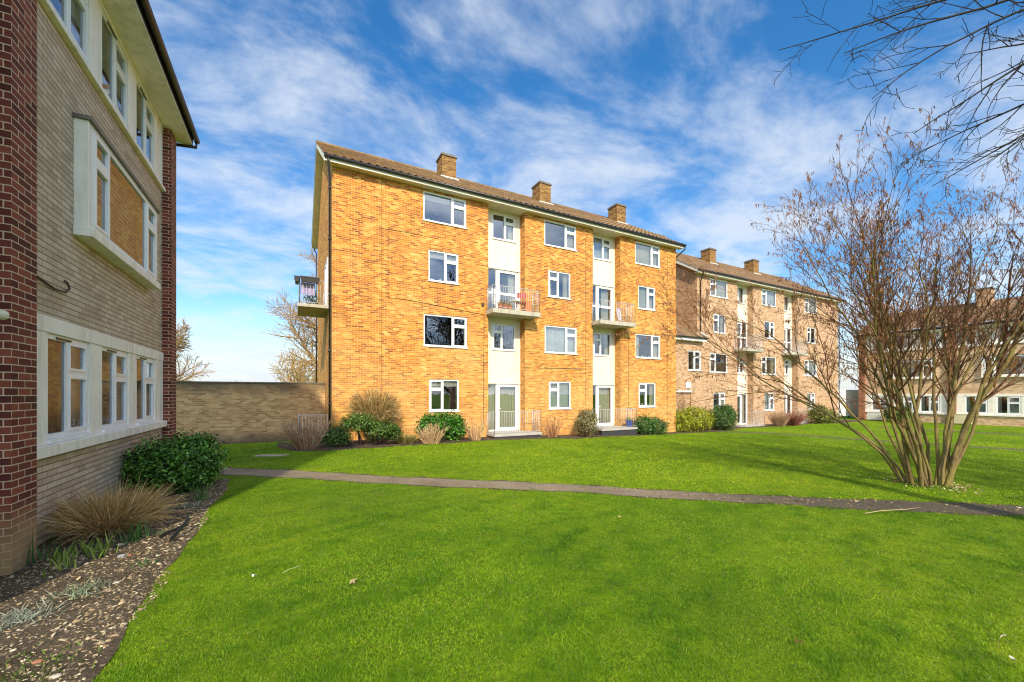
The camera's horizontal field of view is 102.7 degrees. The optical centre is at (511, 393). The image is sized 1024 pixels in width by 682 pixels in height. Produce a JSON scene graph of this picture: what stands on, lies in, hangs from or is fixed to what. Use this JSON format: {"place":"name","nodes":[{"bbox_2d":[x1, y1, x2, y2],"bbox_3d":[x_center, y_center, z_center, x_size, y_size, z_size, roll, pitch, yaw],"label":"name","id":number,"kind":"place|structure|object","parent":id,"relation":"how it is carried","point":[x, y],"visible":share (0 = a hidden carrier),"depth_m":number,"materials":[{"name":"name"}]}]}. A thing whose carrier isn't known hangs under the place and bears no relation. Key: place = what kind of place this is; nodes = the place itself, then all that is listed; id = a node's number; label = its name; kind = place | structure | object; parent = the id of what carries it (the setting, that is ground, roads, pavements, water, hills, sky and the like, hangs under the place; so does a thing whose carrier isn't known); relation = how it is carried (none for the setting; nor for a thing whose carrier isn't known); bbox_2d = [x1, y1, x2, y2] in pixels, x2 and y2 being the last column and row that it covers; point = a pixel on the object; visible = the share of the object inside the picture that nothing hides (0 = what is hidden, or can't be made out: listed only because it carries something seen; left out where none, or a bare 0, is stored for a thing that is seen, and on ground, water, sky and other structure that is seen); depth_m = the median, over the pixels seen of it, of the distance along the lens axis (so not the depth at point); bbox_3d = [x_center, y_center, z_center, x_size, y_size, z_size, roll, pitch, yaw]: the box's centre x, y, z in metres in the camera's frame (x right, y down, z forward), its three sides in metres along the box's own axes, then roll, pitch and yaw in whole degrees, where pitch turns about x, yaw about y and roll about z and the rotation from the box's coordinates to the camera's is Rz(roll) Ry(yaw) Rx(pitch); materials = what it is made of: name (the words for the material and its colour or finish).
{"place":"outdoors","nodes":[
{"label":"outdoors","id":0,"kind":"place"},
{"bbox_2d":[0,479,229,681],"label":"flower bed","id":1,"kind":"object","parent":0,"point":[89,673],"visible":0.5,"depth_m":3.50,"materials":[{"name":"soil"}]},
{"bbox_2d":[0,597,73,632],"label":"silver tuft","id":2,"kind":"object","parent":1,"relation":"on","point":[26,617],"visible":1,"depth_m":3.17,"materials":[{"name":"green plant"}]},
{"bbox_2d":[26,530,62,564],"bbox_3d":[-4.869,1.573,4.242,0.331,0.361,0.322,0,0,38],"label":"iris clump","id":3,"kind":"object","parent":1,"relation":"on","point":[32,556],"visible":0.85,"depth_m":4.27,"materials":[{"name":"green plant"}]},
{"bbox_2d":[43,551,76,576],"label":"iris clump","id":4,"kind":"object","parent":1,"relation":"on","point":[59,567],"visible":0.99,"depth_m":4.08,"materials":[{"name":"green plant"}]},
{"bbox_2d":[0,640,120,681],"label":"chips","id":5,"kind":"object","parent":1,"relation":"on","point":[33,674],"visible":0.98,"depth_m":2.61,"materials":[{"name":"brown wood"}]},
{"bbox_2d":[47,540,76,563],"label":"iris clump","id":6,"kind":"object","parent":1,"relation":"on","point":[60,556],"visible":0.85,"depth_m":4.29,"materials":[{"name":"green plant"}]},
{"bbox_2d":[35,575,110,607],"bbox_3d":[-3.798,1.691,3.559,0.453,0.126,0.561,0,0,-44],"label":"silver tuft","id":7,"kind":"object","parent":1,"relation":"on","point":[79,592],"visible":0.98,"depth_m":3.54,"materials":[{"name":"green plant"}]},
{"bbox_2d":[72,538,97,554],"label":"iris clump","id":8,"kind":"object","parent":1,"relation":"on","point":[84,547],"visible":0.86,"depth_m":4.46,"materials":[{"name":"green plant"}]},
{"bbox_2d":[85,543,118,559],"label":"iris clump","id":9,"kind":"object","parent":1,"relation":"on","point":[93,552],"visible":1,"depth_m":4.38,"materials":[{"name":"green plant"}]},
{"bbox_2d":[94,531,115,549],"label":"iris clump","id":10,"kind":"object","parent":1,"relation":"on","point":[108,544],"visible":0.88,"depth_m":4.64,"materials":[{"name":"green plant"}]},
{"bbox_2d":[0,478,228,681],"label":"bark chips","id":11,"kind":"object","parent":1,"relation":"on","point":[122,624],"visible":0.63,"depth_m":3.63,"materials":[{"name":"wood"}]},
{"bbox_2d":[37,473,191,554],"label":"ornamental grass","id":12,"kind":"object","parent":1,"relation":"on","point":[97,516],"depth_m":5.08,"materials":[{"name":"plant"}]},
{"bbox_2d":[109,520,154,547],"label":"daffodil clump","id":13,"kind":"object","parent":1,"relation":"on","point":[137,535],"visible":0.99,"depth_m":4.86,"materials":[{"name":"green plant"}]},
{"bbox_2d":[119,426,231,495],"bbox_3d":[-6.156,1.211,7.566,1.656,1.190,1.831,0,0,-28],"label":"evergreen shrub","id":14,"kind":"object","parent":1,"relation":"on","point":[191,461],"visible":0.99,"depth_m":7.14,"materials":[{"name":"green plant"}]},
{"bbox_2d":[169,517,190,540],"bbox_3d":[-4.055,1.649,5.007,0.036,0.032,0.488,0,13,-18],"label":"plastic strip","id":15,"kind":"object","parent":1,"relation":"on","point":[180,528],"visible":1,"depth_m":4.98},
{"bbox_2d":[181,484,216,500],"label":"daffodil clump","id":16,"kind":"object","parent":1,"relation":"on","point":[201,495],"visible":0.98,"depth_m":6.71,"materials":[{"name":"green plant"}]},
{"bbox_2d":[393,433,419,443],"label":"ornamental grass","id":17,"kind":"object","parent":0,"point":[410,439],"depth_m":15.05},
{"bbox_2d":[92,415,1023,681],"bbox_3d":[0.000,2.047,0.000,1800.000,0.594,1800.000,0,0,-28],"label":"lawn","id":18,"kind":"structure","parent":0,"point":[894,677],"depth_m":4.28,"materials":[{"name":"plant"}]},
{"bbox_2d":[0,0,199,575],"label":"terrace block","id":19,"kind":"structure","parent":18,"relation":"on","point":[96,123],"depth_m":5.65,"materials":[{"name":"grey brick"}]},
{"bbox_2d":[47,333,92,443],"bbox_3d":[-5.784,-0.060,5.296,0.172,1.311,1.162,0,0,-28],"label":"window","id":20,"kind":"structure","parent":19,"relation":"in","point":[70,374],"depth_m":5.33,"materials":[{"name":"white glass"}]},
{"bbox_2d":[50,0,92,69],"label":"window","id":21,"kind":"structure","parent":19,"relation":"in","point":[68,10],"depth_m":5.68,"materials":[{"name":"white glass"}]},
{"bbox_2d":[102,347,130,432],"bbox_3d":[-6.533,-0.060,6.687,0.172,1.311,1.162,0,0,-28],"label":"window","id":22,"kind":"structure","parent":19,"relation":"in","point":[114,376],"depth_m":6.77,"materials":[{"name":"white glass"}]},
{"bbox_2d":[102,10,130,131],"bbox_3d":[-6.533,-5.220,6.687,0.172,1.291,1.162,0,0,-28],"label":"window","id":23,"kind":"structure","parent":19,"relation":"in","point":[115,75],"depth_m":6.77,"materials":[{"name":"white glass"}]},
{"bbox_2d":[92,125,155,279],"bbox_3d":[-6.457,-2.950,6.908,0.059,1.430,2.992,0,0,-28],"label":"oriel window","id":24,"kind":"structure","parent":19,"relation":"in","point":[103,170],"depth_m":6.12,"materials":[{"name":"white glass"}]},
{"bbox_2d":[136,79,156,173],"bbox_3d":[-7.248,-5.221,8.097,0.094,1.291,1.162,0,0,-28],"label":"window","id":25,"kind":"structure","parent":19,"relation":"in","point":[144,114],"depth_m":8.05,"materials":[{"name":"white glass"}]},
{"bbox_2d":[137,355,156,425],"bbox_3d":[-7.282,-0.060,8.078,0.172,1.311,1.162,0,0,-28],"label":"window","id":26,"kind":"structure","parent":19,"relation":"in","point":[144,379],"depth_m":8.10,"materials":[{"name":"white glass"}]},
{"bbox_2d":[176,318,214,380],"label":"bare tree","id":27,"kind":"object","parent":18,"relation":"on","point":[181,341],"visible":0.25,"depth_m":48.06,"materials":[{"name":"brown plant"}]},
{"bbox_2d":[176,381,324,442],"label":"boundary wall","id":28,"kind":"structure","parent":18,"relation":"on","point":[234,412],"depth_m":17.01,"materials":[{"name":"brick"}]},
{"bbox_2d":[253,454,289,456],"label":"stone slab","id":29,"kind":"structure","parent":18,"relation":"on","point":[270,455],"depth_m":11.44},
{"bbox_2d":[261,242,317,376],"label":"bare tree","id":30,"kind":"object","parent":18,"relation":"on","point":[311,325],"visible":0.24,"depth_m":50.78,"materials":[{"name":"brown plant"}]},
{"bbox_2d":[268,342,317,382],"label":"bare thicket","id":31,"kind":"object","parent":18,"relation":"on","point":[297,376],"visible":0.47,"depth_m":44.15,"materials":[{"name":"plant"}]},
{"bbox_2d":[297,140,686,439],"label":"apartment block","id":32,"kind":"structure","parent":18,"relation":"on","point":[416,264],"depth_m":19.11,"materials":[{"name":"brick"}]},
{"bbox_2d":[301,282,314,294],"bbox_3d":[-8.242,-4.220,16.530,0.520,0.480,0.036,0,0,-27],"label":"towel","id":33,"kind":"object","parent":32,"relation":"hanging from","point":[306,288],"visible":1,"depth_m":16.52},
{"bbox_2d":[300,275,319,283],"bbox_3d":[-8.085,-4.550,16.408,0.700,0.220,0.200,0,0,-28],"label":"trough planter","id":34,"kind":"object","parent":32,"relation":"hanging from","point":[309,279],"visible":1,"depth_m":16.34,"materials":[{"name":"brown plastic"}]},
{"bbox_2d":[303,290,319,304],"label":"potted plant","id":35,"kind":"object","parent":32,"relation":"on","point":[310,299],"visible":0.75,"depth_m":16.77,"materials":[{"name":"green plant"}]},
{"bbox_2d":[325,257,327,304],"bbox_3d":[-8.070,-4.660,17.802,0.029,2.080,1.600,0,0,-28],"label":"balcony door","id":36,"kind":"structure","parent":32,"relation":"in","point":[326,265],"depth_m":17.73,"materials":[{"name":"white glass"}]},
{"bbox_2d":[428,250,458,284],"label":"window","id":37,"kind":"structure","parent":32,"relation":"in","point":[449,258],"depth_m":17.58,"materials":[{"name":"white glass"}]},
{"bbox_2d":[429,379,459,411],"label":"window","id":38,"kind":"structure","parent":32,"relation":"in","point":[453,385],"depth_m":17.73,"materials":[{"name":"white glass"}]},
{"bbox_2d":[423,191,466,228],"bbox_3d":[-2.897,-7.848,17.626,1.990,1.265,0.275,0,0,-28],"label":"window","id":39,"kind":"structure","parent":32,"relation":"in","point":[429,196],"depth_m":17.68,"materials":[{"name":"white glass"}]},
{"bbox_2d":[423,314,467,348],"bbox_3d":[-2.845,-2.652,17.580,2.000,1.375,0.145,0,0,-28],"label":"window","id":40,"kind":"structure","parent":32,"relation":"in","point":[453,325],"depth_m":17.75,"materials":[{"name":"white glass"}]},
{"bbox_2d":[488,268,517,309],"bbox_3d":[-0.525,-4.810,19.407,1.803,2.100,0.257,0,0,-32],"label":"balcony door","id":41,"kind":"structure","parent":32,"relation":"in","point":[511,274],"depth_m":19.64,"materials":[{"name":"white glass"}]},
{"bbox_2d":[488,384,517,430],"bbox_3d":[-0.533,0.640,19.426,1.800,2.240,0.303,0,0,-28],"label":"balcony door","id":42,"kind":"structure","parent":32,"relation":"in","point":[501,397],"depth_m":19.57,"materials":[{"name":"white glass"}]},
{"bbox_2d":[492,213,515,242],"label":"window","id":43,"kind":"structure","parent":32,"relation":"in","point":[511,220],"depth_m":19.54,"materials":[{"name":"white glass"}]},
{"bbox_2d":[492,323,515,351],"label":"window","id":44,"kind":"structure","parent":32,"relation":"in","point":[500,331],"depth_m":19.36,"materials":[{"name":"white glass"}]},
{"bbox_2d":[548,270,571,299],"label":"window","id":45,"kind":"structure","parent":32,"relation":"in","point":[550,278],"depth_m":20.36,"materials":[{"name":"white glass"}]},
{"bbox_2d":[548,381,571,409],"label":"window","id":46,"kind":"structure","parent":32,"relation":"in","point":[558,390],"depth_m":20.48,"materials":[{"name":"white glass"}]},
{"bbox_2d":[544,220,576,251],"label":"window","id":47,"kind":"structure","parent":32,"relation":"in","point":[569,231],"depth_m":20.69,"materials":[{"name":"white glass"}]},
{"bbox_2d":[544,325,577,354],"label":"window","id":48,"kind":"structure","parent":32,"relation":"in","point":[558,340],"depth_m":20.59,"materials":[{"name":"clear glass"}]},
{"bbox_2d":[593,236,611,261],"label":"window","id":49,"kind":"structure","parent":32,"relation":"in","point":[601,246],"depth_m":22.36,"materials":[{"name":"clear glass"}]},
{"bbox_2d":[593,332,611,356],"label":"window","id":50,"kind":"structure","parent":32,"relation":"in","point":[607,337],"depth_m":22.54,"materials":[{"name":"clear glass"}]},
{"bbox_2d":[593,284,612,320],"bbox_3d":[4.753,-4.810,22.265,1.800,2.100,0.291,0,0,-28],"label":"balcony door","id":51,"kind":"structure","parent":32,"relation":"in","point":[604,290],"depth_m":22.52,"materials":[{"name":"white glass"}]},
{"bbox_2d":[593,385,612,425],"bbox_3d":[4.750,0.640,22.269,1.800,2.240,0.300,0,0,-28],"label":"door","id":52,"kind":"structure","parent":32,"relation":"in","point":[601,391],"depth_m":22.49,"materials":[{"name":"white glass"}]},
{"bbox_2d":[638,285,655,310],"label":"window","id":53,"kind":"structure","parent":32,"relation":"in","point":[645,294],"depth_m":23.31,"materials":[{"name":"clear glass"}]},
{"bbox_2d":[638,383,656,407],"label":"window","id":54,"kind":"structure","parent":32,"relation":"in","point":[650,404],"depth_m":23.37,"materials":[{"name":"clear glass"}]},
{"bbox_2d":[635,241,660,268],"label":"window","id":55,"kind":"structure","parent":32,"relation":"in","point":[645,254],"depth_m":23.42,"materials":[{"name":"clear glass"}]},
{"bbox_2d":[635,334,660,359],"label":"window","id":56,"kind":"structure","parent":32,"relation":"in","point":[654,344],"depth_m":23.46,"materials":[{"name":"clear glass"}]},
{"bbox_2d":[676,322,708,429],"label":"link building","id":57,"kind":"structure","parent":18,"relation":"on","point":[683,374],"depth_m":26.69,"materials":[{"name":"brick"}]},
{"bbox_2d":[676,393,689,418],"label":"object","id":58,"kind":"structure","parent":57,"relation":"in","point":[687,395],"depth_m":26.53,"materials":[{"name":"brick"}]},
{"bbox_2d":[688,350,701,370],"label":"window","id":59,"kind":"structure","parent":57,"relation":"in","point":[699,352],"depth_m":27.03,"materials":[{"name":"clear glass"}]},
{"bbox_2d":[658,234,843,427],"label":"apartment block","id":60,"kind":"structure","parent":18,"relation":"on","point":[736,279],"depth_m":30.99,"materials":[{"name":"brick"}]},
{"bbox_2d":[709,353,726,372],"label":"window","id":61,"kind":"structure","parent":60,"relation":"in","point":[714,359],"depth_m":28.41,"materials":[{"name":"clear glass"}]},
{"bbox_2d":[710,278,728,298],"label":"window","id":62,"kind":"structure","parent":60,"relation":"in","point":[720,293],"depth_m":28.84,"materials":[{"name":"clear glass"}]},
{"bbox_2d":[713,314,725,333],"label":"window","id":63,"kind":"structure","parent":60,"relation":"in","point":[721,329],"depth_m":28.62,"materials":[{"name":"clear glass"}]},
{"bbox_2d":[737,287,744,303],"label":"window","id":64,"kind":"structure","parent":60,"relation":"in","point":[738,288],"depth_m":30.66,"materials":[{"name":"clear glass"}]},
{"bbox_2d":[737,322,746,347],"bbox_3d":[16.868,-4.270,30.497,1.800,2.100,0.300,0,0,-28],"label":"balcony door","id":65,"kind":"structure","parent":60,"relation":"in","point":[737,322],"depth_m":30.64,"materials":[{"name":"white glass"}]},
{"bbox_2d":[737,395,746,424],"bbox_3d":[16.867,1.180,30.499,1.800,2.240,0.305,0,0,-28],"label":"balcony door","id":66,"kind":"structure","parent":60,"relation":"in","point":[741,397],"depth_m":30.84,"materials":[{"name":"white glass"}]},
{"bbox_2d":[761,356,775,374],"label":"window","id":67,"kind":"structure","parent":60,"relation":"in","point":[773,364],"depth_m":31.82,"materials":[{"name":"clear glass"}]},
{"bbox_2d":[761,289,776,307],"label":"window","id":68,"kind":"structure","parent":60,"relation":"in","point":[767,297],"depth_m":31.71,"materials":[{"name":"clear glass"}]},
{"bbox_2d":[764,393,774,410],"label":"window","id":69,"kind":"structure","parent":60,"relation":"in","point":[767,407],"depth_m":31.53,"materials":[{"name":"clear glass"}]},
{"bbox_2d":[805,298,816,313],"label":"window","id":70,"kind":"structure","parent":60,"relation":"in","point":[812,308],"depth_m":34.53,"materials":[{"name":"clear glass"}]},
{"bbox_2d":[805,360,817,376],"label":"window","id":71,"kind":"structure","parent":60,"relation":"in","point":[807,365],"depth_m":34.55,"materials":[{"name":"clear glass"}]},
{"bbox_2d":[616,106,1023,486],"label":"bare shrub","id":72,"kind":"object","parent":18,"relation":"on","point":[946,463],"visible":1,"depth_m":9.36,"materials":[{"name":"brown plant"}]},
{"bbox_2d":[838,390,858,418],"bbox_3d":[31.367,1.175,38.457,4.500,3.050,0.180,0,0,-28],"label":"screen panel","id":73,"kind":"object","parent":18,"relation":"on","point":[850,395],"visible":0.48,"depth_m":38.58,"materials":[{"name":"paint"}]},
{"bbox_2d":[867,412,881,420],"bbox_3d":[31.494,2.020,35.584,0.460,0.840,0.960,0,0,-28],"label":"utility box","id":74,"kind":"object","parent":18,"relation":"on","point":[875,416],"visible":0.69,"depth_m":35.43,"materials":[{"name":"paint"}]},
{"bbox_2d":[882,406,912,421],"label":"dark shrub","id":75,"kind":"object","parent":18,"relation":"on","point":[897,416],"visible":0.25,"depth_m":33.32,"materials":[{"name":"green plant"}]},
{"bbox_2d":[773,0,1023,201],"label":"overhanging tree","id":76,"kind":"object","parent":18,"relation":"on","point":[1020,65],"visible":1,"depth_m":5.09,"materials":[{"name":"brown plant"}]},
{"bbox_2d":[857,473,1015,496],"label":"fallen leaves","id":77,"kind":"object","parent":18,"relation":"on","point":[953,487],"visible":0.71,"depth_m":9.14,"materials":[{"name":"brown plant"}]},
{"bbox_2d":[855,287,1023,426],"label":"terrace block","id":78,"kind":"structure","parent":18,"relation":"on","point":[1004,407],"depth_m":31.45,"materials":[{"name":"brick"}]},
{"bbox_2d":[872,396,888,410],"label":"window","id":79,"kind":"structure","parent":78,"relation":"in","point":[873,405],"depth_m":35.86,"materials":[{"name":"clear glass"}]},
{"bbox_2d":[898,396,912,410],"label":"window","id":80,"kind":"structure","parent":78,"relation":"in","point":[908,397],"depth_m":34.17,"materials":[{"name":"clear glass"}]},
{"bbox_2d":[920,396,939,412],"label":"window","id":81,"kind":"structure","parent":78,"relation":"in","point":[922,402],"depth_m":32.99,"materials":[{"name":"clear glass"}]},
{"bbox_2d":[965,396,987,413],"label":"window","id":82,"kind":"structure","parent":78,"relation":"in","point":[984,406],"depth_m":30.63,"materials":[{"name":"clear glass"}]},
{"bbox_2d":[983,354,1023,374],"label":"oriel window","id":83,"kind":"structure","parent":78,"relation":"in","point":[984,363],"depth_m":29.87,"materials":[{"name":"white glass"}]},
{"bbox_2d":[997,396,1020,414],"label":"window","id":84,"kind":"structure","parent":78,"relation":"in","point":[1013,402],"depth_m":29.34,"materials":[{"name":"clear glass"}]},
{"bbox_2d":[954,414,971,424],"bbox_3d":[34.007,1.995,30.918,0.460,0.890,0.960,0,0,-28],"label":"utility box","id":85,"kind":"object","parent":18,"relation":"on","point":[959,419],"visible":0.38,"depth_m":30.92,"materials":[{"name":"paint"}]},
{"bbox_2d":[277,420,861,451],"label":"border soil","id":86,"kind":"structure","parent":0,"point":[354,444],"depth_m":16.30,"materials":[{"name":"soil"}]},
{"bbox_2d":[277,415,330,449],"bbox_3d":[-6.571,1.177,12.999,1.646,1.223,1.463,0,0,-28],"label":"dry shrub","id":87,"kind":"object","parent":86,"relation":"on","point":[305,441],"visible":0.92,"depth_m":12.83,"materials":[{"name":"plant"}]},
{"bbox_2d":[319,410,404,446],"bbox_3d":[-5.173,1.212,14.253,2.922,1.299,1.254,0,0,-28],"label":"pieris shrub","id":88,"kind":"object","parent":86,"relation":"on","point":[371,427],"visible":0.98,"depth_m":14.05,"materials":[{"name":"green plant"}]},
{"bbox_2d":[344,387,403,441],"bbox_3d":[-5.211,0.791,15.482,2.264,2.119,1.302,0,0,-28],"label":"twiggy shrub","id":89,"kind":"object","parent":86,"relation":"on","point":[383,410],"visible":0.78,"depth_m":15.31,"materials":[{"name":"plant"}]},
{"bbox_2d":[409,421,447,443],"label":"dry shrub","id":90,"kind":"object","parent":86,"relation":"on","point":[429,439],"visible":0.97,"depth_m":15.28,"materials":[{"name":"plant"}]},
{"bbox_2d":[413,409,470,440],"bbox_3d":[-2.793,1.310,16.382,2.374,1.369,1.390,0,0,-28],"label":"laurel shrub","id":91,"kind":"object","parent":86,"relation":"on","point":[455,424],"visible":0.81,"depth_m":16.22,"materials":[{"name":"green plant"}]},
{"bbox_2d":[462,418,489,440],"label":"dry shrub","id":92,"kind":"object","parent":86,"relation":"on","point":[473,436],"visible":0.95,"depth_m":16.79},
{"bbox_2d":[540,416,563,436],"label":"dry shrub","id":93,"kind":"object","parent":86,"relation":"on","point":[553,433],"visible":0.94,"depth_m":19.09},
{"bbox_2d":[573,408,599,436],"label":"variegated shrub","id":94,"kind":"object","parent":86,"relation":"on","point":[586,419],"visible":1,"depth_m":19.59,"materials":[{"name":"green plant"}]},
{"bbox_2d":[632,413,670,434],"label":"shrub","id":95,"kind":"object","parent":86,"relation":"on","point":[647,425],"visible":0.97,"depth_m":21.99,"materials":[{"name":"green plant"}]},
{"bbox_2d":[676,384,704,430],"bbox_3d":[10.336,0.794,25.864,2.930,3.128,3.458,0,0,-19],"label":"bare shrub","id":96,"kind":"object","parent":86,"relation":"on","point":[684,401],"visible":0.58,"depth_m":25.10,"materials":[{"name":"brown plant"}]},
{"bbox_2d":[674,405,716,431],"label":"yellow hedge","id":97,"kind":"object","parent":86,"relation":"on","point":[690,420],"visible":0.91,"depth_m":24.78,"materials":[{"name":"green plant"}]},
{"bbox_2d":[709,404,740,430],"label":"round shrub","id":98,"kind":"object","parent":86,"relation":"on","point":[726,414],"visible":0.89,"depth_m":25.92,"materials":[{"name":"green plant"}]},
{"bbox_2d":[765,409,792,426],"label":"dry shrub","id":99,"kind":"object","parent":86,"relation":"on","point":[778,420],"visible":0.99,"depth_m":29.09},
{"bbox_2d":[782,408,807,425],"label":"dry shrub","id":100,"kind":"object","parent":86,"relation":"on","point":[794,420],"visible":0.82,"depth_m":29.67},
{"bbox_2d":[806,401,841,423],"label":"yellow green shrub","id":101,"kind":"object","parent":86,"relation":"on","point":[816,416],"visible":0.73,"depth_m":31.87,"materials":[{"name":"green plant"}]},
{"bbox_2d":[149,0,1023,389],"label":"sky","id":102,"kind":"structure","parent":0,"point":[672,112],"materials":[{"name":"blue"}]},
{"bbox_2d":[220,467,1018,515],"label":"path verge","id":103,"kind":"structure","parent":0,"point":[644,489],"depth_m":7.84,"materials":[{"name":"soil"}]},
{"bbox_2d":[219,468,1023,514],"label":"path","id":104,"kind":"structure","parent":0,"point":[990,509],"depth_m":7.87,"materials":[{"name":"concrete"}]},
{"bbox_2d":[235,467,1023,515],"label":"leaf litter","id":105,"kind":"object","parent":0,"point":[807,499],"visible":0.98,"depth_m":7.53,"materials":[{"name":"brown plant"}]},
{"bbox_2d":[718,431,1023,450],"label":"path","id":106,"kind":"structure","parent":0,"point":[871,439],"depth_m":21.28,"materials":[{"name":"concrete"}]},
{"bbox_2d":[876,427,1023,434],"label":"side path","id":107,"kind":"structure","parent":0,"point":[968,431],"depth_m":24.55,"materials":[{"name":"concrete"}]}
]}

